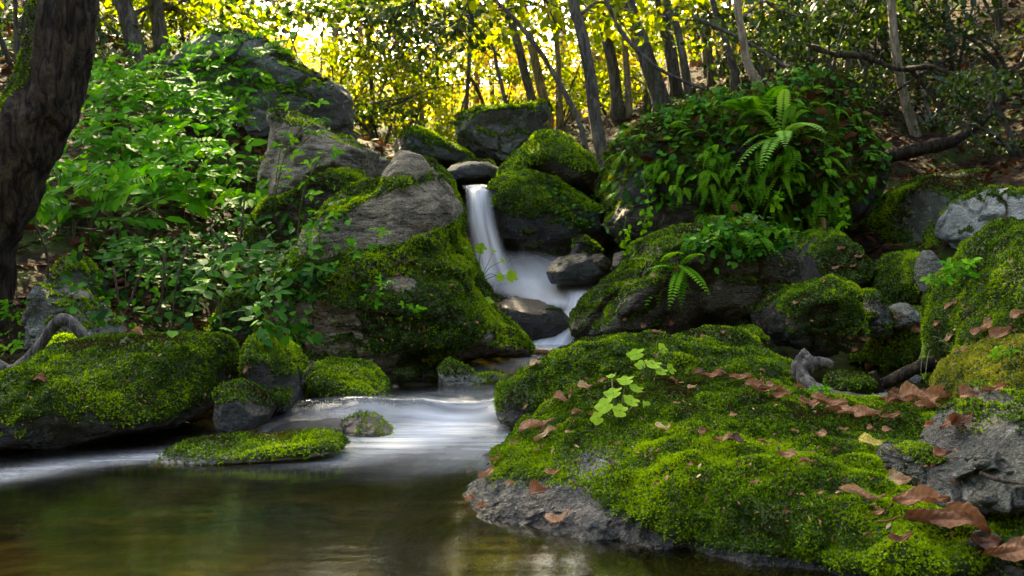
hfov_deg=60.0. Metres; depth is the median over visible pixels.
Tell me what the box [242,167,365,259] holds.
rock
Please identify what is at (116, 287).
bramble cane
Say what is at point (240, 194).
leafy plant
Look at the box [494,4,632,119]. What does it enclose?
tree
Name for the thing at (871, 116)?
fern
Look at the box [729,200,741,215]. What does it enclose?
fern
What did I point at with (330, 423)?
boulder
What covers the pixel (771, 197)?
fern
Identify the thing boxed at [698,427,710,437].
dry leaf
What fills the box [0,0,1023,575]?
ground
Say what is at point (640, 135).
fern
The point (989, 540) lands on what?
dry leaf
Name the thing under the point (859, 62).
tree
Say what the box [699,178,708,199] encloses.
fern
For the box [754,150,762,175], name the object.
fern
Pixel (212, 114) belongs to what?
leafy plant
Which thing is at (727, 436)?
dry leaf
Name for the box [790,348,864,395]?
driftwood
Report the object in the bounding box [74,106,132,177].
leafy plant
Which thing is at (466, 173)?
boulder
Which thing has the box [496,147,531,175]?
boulder
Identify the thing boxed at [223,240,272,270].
bramble
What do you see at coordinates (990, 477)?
twig
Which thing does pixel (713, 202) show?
fern
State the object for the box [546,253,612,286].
stone
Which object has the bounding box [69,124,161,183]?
leafy plant
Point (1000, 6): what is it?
tree
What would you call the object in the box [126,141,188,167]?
leafy plant
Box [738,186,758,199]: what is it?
fern
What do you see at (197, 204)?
leafy plant
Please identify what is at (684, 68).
tree
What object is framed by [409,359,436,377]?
stone
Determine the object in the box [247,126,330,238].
bramble
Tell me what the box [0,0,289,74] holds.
tree
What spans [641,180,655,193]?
fern
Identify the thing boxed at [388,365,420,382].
stone
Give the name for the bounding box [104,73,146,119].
leafy plant
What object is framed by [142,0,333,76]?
tree
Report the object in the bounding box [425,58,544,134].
tree
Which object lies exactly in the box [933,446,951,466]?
dry leaf
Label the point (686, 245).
fern
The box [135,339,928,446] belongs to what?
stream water
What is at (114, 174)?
leafy plant
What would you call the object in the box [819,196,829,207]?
fern
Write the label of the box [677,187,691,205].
fern
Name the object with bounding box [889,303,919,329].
stone
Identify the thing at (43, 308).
boulder
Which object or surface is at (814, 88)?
fern
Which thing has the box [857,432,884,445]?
dry leaf
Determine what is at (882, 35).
tree
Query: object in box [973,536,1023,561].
dry leaf
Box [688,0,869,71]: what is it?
tree
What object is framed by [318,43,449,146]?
tree
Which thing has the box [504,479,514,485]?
dry leaf
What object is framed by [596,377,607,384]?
dry leaf
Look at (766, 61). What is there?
tree
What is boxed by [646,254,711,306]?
fern
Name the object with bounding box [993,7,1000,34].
tree
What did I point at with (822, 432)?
dry leaf
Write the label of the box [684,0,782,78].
tree
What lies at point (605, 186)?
fern
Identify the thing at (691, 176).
fern
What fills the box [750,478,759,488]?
dry leaf
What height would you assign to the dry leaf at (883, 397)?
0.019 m
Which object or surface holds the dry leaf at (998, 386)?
on the boulder at (994, 427)
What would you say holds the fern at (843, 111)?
on the ivy plant at (860, 211)
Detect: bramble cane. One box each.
[33,221,48,277]
[73,196,164,230]
[113,267,130,330]
[124,267,142,312]
[155,250,165,323]
[170,244,188,330]
[189,244,227,321]
[210,227,248,277]
[237,199,245,272]
[244,249,286,252]
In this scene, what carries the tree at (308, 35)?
on the ground at (118, 508)
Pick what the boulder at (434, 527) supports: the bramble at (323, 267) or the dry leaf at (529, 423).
the dry leaf at (529, 423)
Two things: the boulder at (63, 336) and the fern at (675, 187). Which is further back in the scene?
the fern at (675, 187)
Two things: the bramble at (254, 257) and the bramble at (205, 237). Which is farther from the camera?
the bramble at (205, 237)
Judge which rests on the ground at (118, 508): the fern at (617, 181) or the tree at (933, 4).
the tree at (933, 4)
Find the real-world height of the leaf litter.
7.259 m
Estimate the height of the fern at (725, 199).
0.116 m
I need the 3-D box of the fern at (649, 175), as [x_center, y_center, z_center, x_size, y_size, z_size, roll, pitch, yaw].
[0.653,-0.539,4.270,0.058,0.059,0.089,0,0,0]
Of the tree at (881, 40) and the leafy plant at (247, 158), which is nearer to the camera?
the leafy plant at (247, 158)
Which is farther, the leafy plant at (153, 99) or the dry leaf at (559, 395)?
the leafy plant at (153, 99)
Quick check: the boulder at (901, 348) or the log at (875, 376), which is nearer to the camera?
the log at (875, 376)
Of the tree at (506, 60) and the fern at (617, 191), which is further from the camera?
the tree at (506, 60)
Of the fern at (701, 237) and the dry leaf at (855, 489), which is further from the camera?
the fern at (701, 237)
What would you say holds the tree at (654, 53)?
on the ground at (118, 508)
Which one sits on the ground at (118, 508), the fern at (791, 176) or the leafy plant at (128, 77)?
the leafy plant at (128, 77)
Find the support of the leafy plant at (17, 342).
on the ground at (118, 508)
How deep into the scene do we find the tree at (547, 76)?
12.12 m
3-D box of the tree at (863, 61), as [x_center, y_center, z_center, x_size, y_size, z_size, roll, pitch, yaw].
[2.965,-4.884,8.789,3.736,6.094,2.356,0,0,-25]
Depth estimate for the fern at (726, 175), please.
4.11 m
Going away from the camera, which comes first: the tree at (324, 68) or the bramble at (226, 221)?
the bramble at (226, 221)
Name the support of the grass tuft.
on the boulder at (996, 244)
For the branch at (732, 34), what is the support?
on the ground at (118, 508)
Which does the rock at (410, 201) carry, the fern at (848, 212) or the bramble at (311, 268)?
the bramble at (311, 268)
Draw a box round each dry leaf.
[31,372,47,382]
[130,326,144,334]
[460,493,473,500]
[466,465,480,473]
[473,502,487,515]
[475,466,493,485]
[491,455,500,464]
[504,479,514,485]
[514,418,552,441]
[525,479,549,501]
[529,358,541,366]
[533,425,557,440]
[542,468,560,479]
[542,509,567,525]
[550,390,568,400]
[567,408,585,421]
[574,380,592,391]
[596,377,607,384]
[652,422,670,429]
[667,320,675,325]
[691,367,703,376]
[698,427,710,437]
[699,370,721,379]
[711,432,731,446]
[723,372,750,382]
[729,432,746,442]
[740,377,764,390]
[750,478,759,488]
[754,374,763,391]
[754,384,782,392]
[755,438,773,445]
[759,381,773,392]
[768,387,790,397]
[775,449,796,457]
[792,382,806,391]
[797,456,815,468]
[798,392,847,406]
[799,395,819,406]
[810,429,827,439]
[825,484,886,499]
[826,397,858,413]
[837,404,854,416]
[850,405,883,426]
[851,346,857,351]
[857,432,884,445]
[866,424,875,430]
[869,508,884,515]
[877,395,887,399]
[877,411,900,423]
[877,502,991,533]
[880,426,894,436]
[881,484,950,514]
[882,531,913,546]
[884,393,914,410]
[887,468,912,484]
[888,387,925,394]
[898,381,923,398]
[909,385,950,407]
[910,323,920,331]
[910,399,943,409]
[923,420,936,435]
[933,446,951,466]
[939,414,958,436]
[942,333,953,345]
[944,298,957,315]
[945,501,970,515]
[949,411,973,434]
[956,384,982,403]
[957,534,1001,548]
[969,324,982,342]
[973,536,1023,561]
[974,382,1006,397]
[980,316,992,339]
[988,323,1011,337]
[1009,309,1023,321]
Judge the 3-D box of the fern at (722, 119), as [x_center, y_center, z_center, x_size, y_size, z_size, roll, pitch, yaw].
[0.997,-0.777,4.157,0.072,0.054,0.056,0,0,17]
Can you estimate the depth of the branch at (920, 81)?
6.09 m
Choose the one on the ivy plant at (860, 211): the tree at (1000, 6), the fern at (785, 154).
the fern at (785, 154)
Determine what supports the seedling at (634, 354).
on the boulder at (434, 527)
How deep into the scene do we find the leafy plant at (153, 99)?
5.27 m
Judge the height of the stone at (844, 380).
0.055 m
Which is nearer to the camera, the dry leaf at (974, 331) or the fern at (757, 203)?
the dry leaf at (974, 331)
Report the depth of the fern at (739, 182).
4.11 m
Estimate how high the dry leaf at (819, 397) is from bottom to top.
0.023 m
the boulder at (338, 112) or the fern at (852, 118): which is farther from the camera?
the boulder at (338, 112)
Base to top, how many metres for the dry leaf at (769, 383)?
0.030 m
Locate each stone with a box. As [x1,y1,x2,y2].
[301,399,319,414]
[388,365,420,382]
[391,384,399,394]
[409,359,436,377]
[477,369,510,378]
[533,349,551,354]
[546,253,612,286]
[571,234,604,254]
[593,254,610,270]
[612,251,630,270]
[738,324,769,344]
[822,369,877,394]
[862,287,895,337]
[875,437,948,485]
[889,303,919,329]
[914,250,943,292]
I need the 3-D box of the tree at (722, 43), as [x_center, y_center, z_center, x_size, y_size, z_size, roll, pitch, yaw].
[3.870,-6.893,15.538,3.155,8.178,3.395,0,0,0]
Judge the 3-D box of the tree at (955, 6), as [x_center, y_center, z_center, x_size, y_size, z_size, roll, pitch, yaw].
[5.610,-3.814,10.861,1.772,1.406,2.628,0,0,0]
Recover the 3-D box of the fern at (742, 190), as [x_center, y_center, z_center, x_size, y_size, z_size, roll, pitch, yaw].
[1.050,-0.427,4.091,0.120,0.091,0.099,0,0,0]
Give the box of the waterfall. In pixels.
[469,185,592,344]
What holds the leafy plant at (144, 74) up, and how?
on the ground at (118, 508)
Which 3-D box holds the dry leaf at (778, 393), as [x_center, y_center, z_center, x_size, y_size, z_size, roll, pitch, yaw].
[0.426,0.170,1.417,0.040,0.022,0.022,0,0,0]
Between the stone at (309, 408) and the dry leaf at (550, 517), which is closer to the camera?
the dry leaf at (550, 517)
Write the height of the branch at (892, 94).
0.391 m
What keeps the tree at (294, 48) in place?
on the ground at (118, 508)
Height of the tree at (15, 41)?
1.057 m
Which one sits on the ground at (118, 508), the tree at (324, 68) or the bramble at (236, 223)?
the tree at (324, 68)
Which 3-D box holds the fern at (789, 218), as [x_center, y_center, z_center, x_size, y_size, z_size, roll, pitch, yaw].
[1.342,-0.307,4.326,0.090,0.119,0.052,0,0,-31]
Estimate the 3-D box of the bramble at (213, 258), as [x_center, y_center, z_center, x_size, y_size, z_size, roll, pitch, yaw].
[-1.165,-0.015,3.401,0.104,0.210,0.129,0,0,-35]
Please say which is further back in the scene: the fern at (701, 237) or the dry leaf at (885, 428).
the fern at (701, 237)
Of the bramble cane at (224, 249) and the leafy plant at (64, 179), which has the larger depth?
the leafy plant at (64, 179)
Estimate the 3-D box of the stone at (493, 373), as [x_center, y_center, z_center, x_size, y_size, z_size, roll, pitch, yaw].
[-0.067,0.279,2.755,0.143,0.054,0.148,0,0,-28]
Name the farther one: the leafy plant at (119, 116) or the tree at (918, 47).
the tree at (918, 47)
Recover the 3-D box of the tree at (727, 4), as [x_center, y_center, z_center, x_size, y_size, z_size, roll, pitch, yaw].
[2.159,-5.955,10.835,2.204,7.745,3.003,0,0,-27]
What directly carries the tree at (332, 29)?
on the ground at (118, 508)
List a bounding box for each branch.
[0,313,90,369]
[604,0,705,90]
[693,14,785,67]
[809,43,1023,97]
[875,54,955,108]
[910,71,955,132]
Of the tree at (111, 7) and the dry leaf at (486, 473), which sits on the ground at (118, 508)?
the tree at (111, 7)
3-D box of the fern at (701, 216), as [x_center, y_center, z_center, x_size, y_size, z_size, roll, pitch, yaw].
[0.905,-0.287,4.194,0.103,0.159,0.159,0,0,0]
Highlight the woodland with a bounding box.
[174,0,747,114]
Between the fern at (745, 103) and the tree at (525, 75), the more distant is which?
the tree at (525, 75)
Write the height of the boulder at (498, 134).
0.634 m
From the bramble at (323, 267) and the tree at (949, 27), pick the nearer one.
the bramble at (323, 267)
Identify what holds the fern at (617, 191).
on the ivy plant at (860, 211)
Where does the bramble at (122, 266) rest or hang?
on the ground at (118, 508)
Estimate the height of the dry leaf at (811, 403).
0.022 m
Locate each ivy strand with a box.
[619,216,631,257]
[637,171,652,235]
[770,188,784,211]
[836,188,850,234]
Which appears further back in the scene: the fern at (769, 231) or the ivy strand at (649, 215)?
the ivy strand at (649, 215)
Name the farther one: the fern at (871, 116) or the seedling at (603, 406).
the fern at (871, 116)
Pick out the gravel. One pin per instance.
(987, 499)
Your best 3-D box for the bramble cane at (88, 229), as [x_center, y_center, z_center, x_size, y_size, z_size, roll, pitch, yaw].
[-1.593,-0.304,3.600,0.371,0.142,0.010,0,0,0]
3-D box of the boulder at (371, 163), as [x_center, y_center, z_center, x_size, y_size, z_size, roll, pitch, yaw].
[-0.944,-0.626,4.567,0.661,0.556,1.236,0,0,0]
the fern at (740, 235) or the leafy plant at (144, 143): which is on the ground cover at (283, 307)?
the fern at (740, 235)
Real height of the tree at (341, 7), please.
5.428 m
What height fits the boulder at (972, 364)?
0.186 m
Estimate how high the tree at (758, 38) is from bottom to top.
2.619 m
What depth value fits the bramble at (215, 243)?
3.68 m
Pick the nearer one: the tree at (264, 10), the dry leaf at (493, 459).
the dry leaf at (493, 459)
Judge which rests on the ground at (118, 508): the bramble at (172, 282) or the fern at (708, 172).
the bramble at (172, 282)
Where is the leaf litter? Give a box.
[0,0,1023,353]
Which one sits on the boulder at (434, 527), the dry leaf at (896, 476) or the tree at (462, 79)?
the dry leaf at (896, 476)
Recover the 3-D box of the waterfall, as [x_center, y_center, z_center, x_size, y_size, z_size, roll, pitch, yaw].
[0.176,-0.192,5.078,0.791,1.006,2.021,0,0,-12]
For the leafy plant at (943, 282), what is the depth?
1.98 m
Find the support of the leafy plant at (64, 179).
on the ground at (118, 508)
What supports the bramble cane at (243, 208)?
on the rock at (234, 301)
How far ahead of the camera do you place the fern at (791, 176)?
4.09 m
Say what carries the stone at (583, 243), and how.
on the stone at (575, 270)
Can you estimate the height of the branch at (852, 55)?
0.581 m
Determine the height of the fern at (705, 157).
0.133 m
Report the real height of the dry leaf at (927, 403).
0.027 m
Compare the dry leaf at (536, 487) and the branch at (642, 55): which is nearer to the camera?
the dry leaf at (536, 487)
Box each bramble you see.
[34,202,77,254]
[92,251,153,288]
[104,234,143,259]
[108,240,166,270]
[119,235,162,257]
[135,245,179,311]
[136,261,181,300]
[137,238,189,265]
[151,267,208,288]
[153,249,201,296]
[162,231,224,263]
[164,242,210,275]
[164,280,204,318]
[174,253,215,282]
[182,251,247,331]
[193,257,221,305]
[193,259,242,322]
[200,229,236,250]
[209,217,239,242]
[209,236,242,281]
[221,275,292,337]
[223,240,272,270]
[228,208,272,246]
[229,241,277,286]
[245,221,312,285]
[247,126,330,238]
[250,249,291,301]
[261,239,327,309]
[268,98,330,209]
[296,145,344,243]
[299,264,334,324]
[301,210,340,264]
[329,227,391,296]
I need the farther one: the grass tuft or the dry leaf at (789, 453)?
the grass tuft
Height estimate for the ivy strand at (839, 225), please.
0.255 m
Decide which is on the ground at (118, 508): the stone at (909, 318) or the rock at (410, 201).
the rock at (410, 201)
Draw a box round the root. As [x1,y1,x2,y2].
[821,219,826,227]
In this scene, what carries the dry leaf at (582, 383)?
on the boulder at (434, 527)
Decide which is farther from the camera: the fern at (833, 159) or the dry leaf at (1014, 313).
the fern at (833, 159)
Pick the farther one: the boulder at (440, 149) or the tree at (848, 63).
the tree at (848, 63)
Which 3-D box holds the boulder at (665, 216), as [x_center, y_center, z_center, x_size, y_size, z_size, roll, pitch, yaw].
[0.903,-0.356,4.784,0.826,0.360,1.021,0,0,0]
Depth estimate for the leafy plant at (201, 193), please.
4.11 m
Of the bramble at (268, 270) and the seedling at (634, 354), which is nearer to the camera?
the seedling at (634, 354)
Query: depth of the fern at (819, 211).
4.12 m
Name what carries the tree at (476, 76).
on the ground at (118, 508)
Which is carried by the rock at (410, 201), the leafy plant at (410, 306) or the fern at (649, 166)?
the leafy plant at (410, 306)
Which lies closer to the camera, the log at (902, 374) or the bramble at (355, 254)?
the log at (902, 374)
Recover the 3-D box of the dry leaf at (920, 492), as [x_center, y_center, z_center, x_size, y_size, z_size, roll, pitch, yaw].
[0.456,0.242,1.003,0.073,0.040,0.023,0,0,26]
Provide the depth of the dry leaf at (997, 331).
1.74 m
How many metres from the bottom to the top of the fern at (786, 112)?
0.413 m
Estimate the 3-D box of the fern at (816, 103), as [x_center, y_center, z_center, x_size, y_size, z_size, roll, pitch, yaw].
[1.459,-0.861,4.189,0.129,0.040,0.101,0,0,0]
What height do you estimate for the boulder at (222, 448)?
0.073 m
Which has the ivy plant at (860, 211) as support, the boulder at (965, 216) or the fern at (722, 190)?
the fern at (722, 190)
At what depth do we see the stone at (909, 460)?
1.14 m
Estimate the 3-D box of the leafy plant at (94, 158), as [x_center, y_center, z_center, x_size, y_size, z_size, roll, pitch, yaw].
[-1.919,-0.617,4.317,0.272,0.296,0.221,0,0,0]
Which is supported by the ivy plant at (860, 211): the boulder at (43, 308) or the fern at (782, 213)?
the fern at (782, 213)
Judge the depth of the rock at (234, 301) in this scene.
3.17 m
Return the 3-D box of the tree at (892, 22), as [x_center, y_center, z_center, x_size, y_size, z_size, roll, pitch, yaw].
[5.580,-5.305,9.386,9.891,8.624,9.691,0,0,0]
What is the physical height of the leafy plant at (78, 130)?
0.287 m
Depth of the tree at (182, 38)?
9.52 m
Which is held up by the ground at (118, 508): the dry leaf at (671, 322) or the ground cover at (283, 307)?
the ground cover at (283, 307)
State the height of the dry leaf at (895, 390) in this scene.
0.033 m
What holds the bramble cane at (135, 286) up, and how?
on the ground at (118, 508)
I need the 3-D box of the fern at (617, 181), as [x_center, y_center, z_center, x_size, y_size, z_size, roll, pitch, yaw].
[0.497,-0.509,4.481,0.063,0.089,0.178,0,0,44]
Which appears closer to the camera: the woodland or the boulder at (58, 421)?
the boulder at (58, 421)
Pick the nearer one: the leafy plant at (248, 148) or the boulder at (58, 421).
the boulder at (58, 421)
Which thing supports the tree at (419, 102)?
on the ground at (118, 508)
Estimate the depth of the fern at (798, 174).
4.08 m
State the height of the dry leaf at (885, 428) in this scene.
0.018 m
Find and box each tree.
[0,0,99,332]
[0,0,138,74]
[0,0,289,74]
[0,6,138,50]
[18,0,210,27]
[103,0,193,20]
[104,0,291,48]
[111,0,289,54]
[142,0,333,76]
[184,1,212,41]
[245,0,484,105]
[265,0,405,78]
[270,0,394,96]
[289,31,432,99]
[290,15,386,76]
[294,4,493,133]
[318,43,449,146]
[326,0,516,130]
[328,0,489,126]
[329,0,449,133]
[330,18,411,132]
[334,0,590,198]
[352,0,458,139]
[359,85,457,149]
[365,20,373,129]
[374,7,566,128]
[380,0,523,140]
[404,0,692,204]
[413,17,496,133]
[414,3,424,125]
[422,0,539,120]
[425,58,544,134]
[426,0,574,101]
[444,0,550,106]
[454,3,553,128]
[464,0,580,121]
[464,1,471,109]
[490,31,624,129]
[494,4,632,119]
[507,10,573,100]
[518,2,624,119]
[520,26,665,118]
[536,0,713,113]
[538,1,638,117]
[550,0,563,128]
[560,0,646,65]
[574,4,679,106]
[581,21,705,109]
[621,29,632,119]
[632,11,686,90]
[635,0,730,97]
[635,1,715,70]
[642,1,650,109]
[647,0,767,91]
[650,0,759,100]
[650,7,782,76]
[655,4,742,67]
[680,0,911,78]
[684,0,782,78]
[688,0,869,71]
[690,6,869,84]
[700,0,775,54]
[702,3,713,86]
[713,0,854,88]
[719,0,837,59]
[726,0,737,65]
[738,0,886,90]
[759,0,768,74]
[763,13,952,100]
[765,0,882,87]
[775,0,942,66]
[785,0,1023,136]
[789,0,939,84]
[803,0,1023,76]
[862,1,924,58]
[864,0,1023,74]
[928,0,958,22]
[942,0,957,60]
[982,0,1002,23]
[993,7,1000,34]
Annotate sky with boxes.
[244,0,732,87]
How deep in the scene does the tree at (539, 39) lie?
19.18 m
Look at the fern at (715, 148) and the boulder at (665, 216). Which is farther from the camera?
the boulder at (665, 216)
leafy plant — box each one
[0,299,27,335]
[0,328,24,363]
[30,181,144,235]
[36,163,188,242]
[41,160,118,228]
[46,150,88,215]
[62,159,157,246]
[64,122,110,167]
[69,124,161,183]
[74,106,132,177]
[78,86,110,153]
[82,130,149,169]
[83,120,157,171]
[85,71,160,134]
[85,122,154,166]
[86,87,143,125]
[87,60,151,136]
[91,54,137,120]
[91,67,158,119]
[93,84,197,133]
[101,74,210,115]
[103,114,191,161]
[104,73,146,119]
[107,36,220,80]
[108,165,181,233]
[111,66,177,114]
[113,156,166,224]
[114,63,165,112]
[121,78,170,110]
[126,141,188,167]
[129,111,180,143]
[130,149,191,214]
[136,81,203,128]
[138,137,222,203]
[142,121,205,164]
[145,84,193,120]
[149,145,197,215]
[150,123,207,169]
[152,64,236,121]
[155,71,222,111]
[156,174,223,219]
[160,33,283,111]
[164,148,234,233]
[164,179,270,228]
[170,135,267,191]
[177,48,272,117]
[178,96,232,134]
[187,110,259,140]
[187,121,235,172]
[195,22,301,122]
[195,169,251,234]
[203,89,261,140]
[222,76,327,135]
[226,155,260,209]
[359,274,395,319]
[396,301,427,333]
[808,385,832,393]
[920,273,956,298]
[937,257,982,291]
[986,345,1020,363]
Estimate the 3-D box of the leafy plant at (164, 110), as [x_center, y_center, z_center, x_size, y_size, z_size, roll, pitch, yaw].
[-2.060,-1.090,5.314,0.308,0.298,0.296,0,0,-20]
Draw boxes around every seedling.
[464,243,517,304]
[590,373,650,425]
[626,343,675,379]
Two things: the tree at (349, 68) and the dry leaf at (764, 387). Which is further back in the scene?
the tree at (349, 68)
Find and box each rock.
[203,252,278,349]
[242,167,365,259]
[252,149,535,370]
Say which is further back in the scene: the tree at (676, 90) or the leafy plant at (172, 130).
the tree at (676, 90)
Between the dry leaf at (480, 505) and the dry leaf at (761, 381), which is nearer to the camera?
the dry leaf at (480, 505)
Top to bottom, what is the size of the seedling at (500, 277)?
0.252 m
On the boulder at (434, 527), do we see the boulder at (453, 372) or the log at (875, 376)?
the log at (875, 376)
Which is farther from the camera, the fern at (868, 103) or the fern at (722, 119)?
the fern at (868, 103)
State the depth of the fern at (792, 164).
4.02 m
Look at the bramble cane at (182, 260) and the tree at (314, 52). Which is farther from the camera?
the tree at (314, 52)
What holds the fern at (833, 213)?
on the ivy plant at (860, 211)
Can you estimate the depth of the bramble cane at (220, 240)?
3.30 m
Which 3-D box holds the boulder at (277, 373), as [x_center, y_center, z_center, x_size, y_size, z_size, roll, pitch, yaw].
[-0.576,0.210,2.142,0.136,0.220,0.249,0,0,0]
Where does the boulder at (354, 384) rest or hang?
on the stream water
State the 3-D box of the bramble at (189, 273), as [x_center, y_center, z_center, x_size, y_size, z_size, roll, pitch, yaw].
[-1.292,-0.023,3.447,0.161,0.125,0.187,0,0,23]
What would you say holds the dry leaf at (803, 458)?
on the boulder at (434, 527)
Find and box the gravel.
[861,375,1023,575]
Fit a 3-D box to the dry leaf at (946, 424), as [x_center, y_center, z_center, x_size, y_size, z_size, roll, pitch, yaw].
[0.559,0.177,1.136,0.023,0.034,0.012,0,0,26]
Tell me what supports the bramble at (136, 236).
on the ground at (118, 508)
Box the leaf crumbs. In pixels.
[26,249,1022,541]
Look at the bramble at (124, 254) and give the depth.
3.51 m
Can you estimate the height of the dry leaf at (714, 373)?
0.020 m
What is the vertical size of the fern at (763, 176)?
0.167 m
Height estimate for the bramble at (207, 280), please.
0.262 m
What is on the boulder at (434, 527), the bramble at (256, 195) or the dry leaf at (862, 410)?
the dry leaf at (862, 410)
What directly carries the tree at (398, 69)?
on the ground at (118, 508)
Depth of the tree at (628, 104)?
10.47 m
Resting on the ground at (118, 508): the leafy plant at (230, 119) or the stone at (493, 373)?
the leafy plant at (230, 119)
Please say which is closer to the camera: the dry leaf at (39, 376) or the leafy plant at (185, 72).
the dry leaf at (39, 376)
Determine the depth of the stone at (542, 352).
3.59 m
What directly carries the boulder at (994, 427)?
on the boulder at (434, 527)
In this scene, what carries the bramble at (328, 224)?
on the rock at (410, 201)
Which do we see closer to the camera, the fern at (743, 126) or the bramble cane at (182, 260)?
the bramble cane at (182, 260)
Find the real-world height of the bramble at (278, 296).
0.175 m
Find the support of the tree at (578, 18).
on the ground at (118, 508)
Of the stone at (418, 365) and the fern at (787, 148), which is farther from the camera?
the fern at (787, 148)
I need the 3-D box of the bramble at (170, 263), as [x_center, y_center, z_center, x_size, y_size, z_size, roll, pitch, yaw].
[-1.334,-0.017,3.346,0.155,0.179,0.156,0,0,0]
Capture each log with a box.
[868,371,884,393]
[880,355,937,388]
[885,92,1006,162]
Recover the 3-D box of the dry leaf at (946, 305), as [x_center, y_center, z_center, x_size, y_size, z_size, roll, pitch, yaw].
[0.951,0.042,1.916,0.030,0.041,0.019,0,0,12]
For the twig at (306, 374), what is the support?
on the boulder at (277, 373)
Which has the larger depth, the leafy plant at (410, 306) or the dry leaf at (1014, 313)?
the leafy plant at (410, 306)
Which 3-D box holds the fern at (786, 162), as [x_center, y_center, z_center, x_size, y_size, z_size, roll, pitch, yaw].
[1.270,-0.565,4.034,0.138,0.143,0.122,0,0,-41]
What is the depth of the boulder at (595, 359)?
1.94 m
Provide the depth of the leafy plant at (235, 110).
5.30 m
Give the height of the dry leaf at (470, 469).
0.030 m
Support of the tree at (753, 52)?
on the ground at (118, 508)
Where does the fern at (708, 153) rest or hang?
on the ivy plant at (860, 211)
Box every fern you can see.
[593,179,617,201]
[595,154,626,164]
[597,180,619,192]
[603,188,621,212]
[621,134,645,143]
[627,252,691,305]
[639,162,660,180]
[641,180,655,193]
[642,171,652,179]
[643,158,662,181]
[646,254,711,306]
[656,202,674,211]
[657,170,669,183]
[664,160,671,169]
[669,185,682,206]
[670,121,688,128]
[676,164,684,185]
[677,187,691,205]
[678,129,706,137]
[680,240,707,255]
[684,174,697,183]
[693,186,703,206]
[694,212,707,223]
[695,148,711,173]
[697,233,728,247]
[697,236,731,255]
[698,169,720,187]
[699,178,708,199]
[700,183,715,206]
[701,191,719,215]
[703,144,718,153]
[703,231,770,253]
[704,150,719,168]
[708,154,716,174]
[711,86,806,122]
[715,187,734,214]
[717,117,729,124]
[720,168,731,186]
[721,125,748,139]
[722,195,732,216]
[724,152,730,169]
[725,180,751,215]
[728,187,754,204]
[729,166,740,179]
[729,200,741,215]
[731,89,825,175]
[733,230,771,262]
[737,238,787,265]
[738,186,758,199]
[743,164,767,199]
[746,184,757,193]
[753,195,762,212]
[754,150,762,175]
[758,170,765,202]
[758,227,806,238]
[759,229,783,242]
[760,185,769,203]
[762,174,793,208]
[763,196,783,222]
[765,160,773,173]
[770,210,787,224]
[771,151,795,176]
[774,150,791,177]
[782,214,794,233]
[784,145,796,154]
[784,159,812,172]
[784,201,794,229]
[785,170,795,184]
[788,136,830,148]
[792,210,803,232]
[793,151,800,160]
[794,171,805,185]
[796,131,840,140]
[797,212,815,230]
[801,85,823,90]
[808,215,819,229]
[811,102,837,107]
[813,194,839,221]
[813,203,832,224]
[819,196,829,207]
[823,156,849,176]
[823,177,847,201]
[825,148,849,158]
[825,169,840,178]
[827,209,840,226]
[830,195,839,209]
[836,107,855,120]
[840,202,851,225]
[848,114,861,127]
[859,113,888,127]
[862,100,878,110]
[863,150,886,155]
[868,177,874,189]
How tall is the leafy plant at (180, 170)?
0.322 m
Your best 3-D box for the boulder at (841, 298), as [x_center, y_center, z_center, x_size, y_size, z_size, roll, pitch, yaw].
[0.943,0.084,2.828,0.329,0.264,0.504,0,0,0]
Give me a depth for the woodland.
30.84 m
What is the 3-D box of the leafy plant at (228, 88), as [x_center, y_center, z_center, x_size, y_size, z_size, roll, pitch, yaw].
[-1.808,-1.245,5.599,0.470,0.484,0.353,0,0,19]
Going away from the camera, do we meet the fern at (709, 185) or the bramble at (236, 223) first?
the bramble at (236, 223)
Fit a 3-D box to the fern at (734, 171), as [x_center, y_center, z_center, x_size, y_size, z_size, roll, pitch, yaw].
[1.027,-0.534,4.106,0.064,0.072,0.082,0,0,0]
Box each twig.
[301,361,314,389]
[608,518,630,526]
[979,471,1023,484]
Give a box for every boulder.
[0,329,241,456]
[21,281,125,351]
[42,255,106,295]
[46,332,76,346]
[148,427,350,472]
[165,25,359,139]
[211,377,275,432]
[238,331,304,422]
[257,106,390,195]
[268,417,343,448]
[288,339,309,370]
[303,356,394,413]
[340,410,398,448]
[365,370,1023,575]
[393,125,476,168]
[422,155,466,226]
[437,356,494,394]
[447,158,498,188]
[453,98,553,166]
[484,168,614,268]
[493,329,796,428]
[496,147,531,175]
[498,296,569,341]
[521,129,601,201]
[568,214,805,341]
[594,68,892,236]
[603,200,737,245]
[680,324,761,344]
[748,273,869,357]
[794,227,875,288]
[847,304,922,367]
[862,174,991,247]
[865,249,922,306]
[919,216,1023,385]
[919,379,1023,517]
[929,333,1023,405]
[932,168,988,177]
[934,183,1023,248]
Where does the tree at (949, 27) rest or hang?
on the ground at (118, 508)
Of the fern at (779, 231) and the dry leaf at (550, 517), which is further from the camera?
the fern at (779, 231)
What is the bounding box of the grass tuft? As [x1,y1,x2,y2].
[917,336,952,380]
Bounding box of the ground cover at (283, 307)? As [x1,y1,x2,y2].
[54,60,891,350]
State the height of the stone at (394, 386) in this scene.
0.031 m
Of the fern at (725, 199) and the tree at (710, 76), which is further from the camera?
the tree at (710, 76)
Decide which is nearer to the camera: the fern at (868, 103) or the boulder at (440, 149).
the fern at (868, 103)
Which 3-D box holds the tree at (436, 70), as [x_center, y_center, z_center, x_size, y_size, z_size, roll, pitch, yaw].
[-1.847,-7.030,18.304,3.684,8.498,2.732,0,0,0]
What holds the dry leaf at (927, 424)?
on the boulder at (994, 427)
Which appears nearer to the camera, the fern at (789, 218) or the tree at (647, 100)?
the fern at (789, 218)
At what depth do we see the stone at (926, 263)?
3.19 m

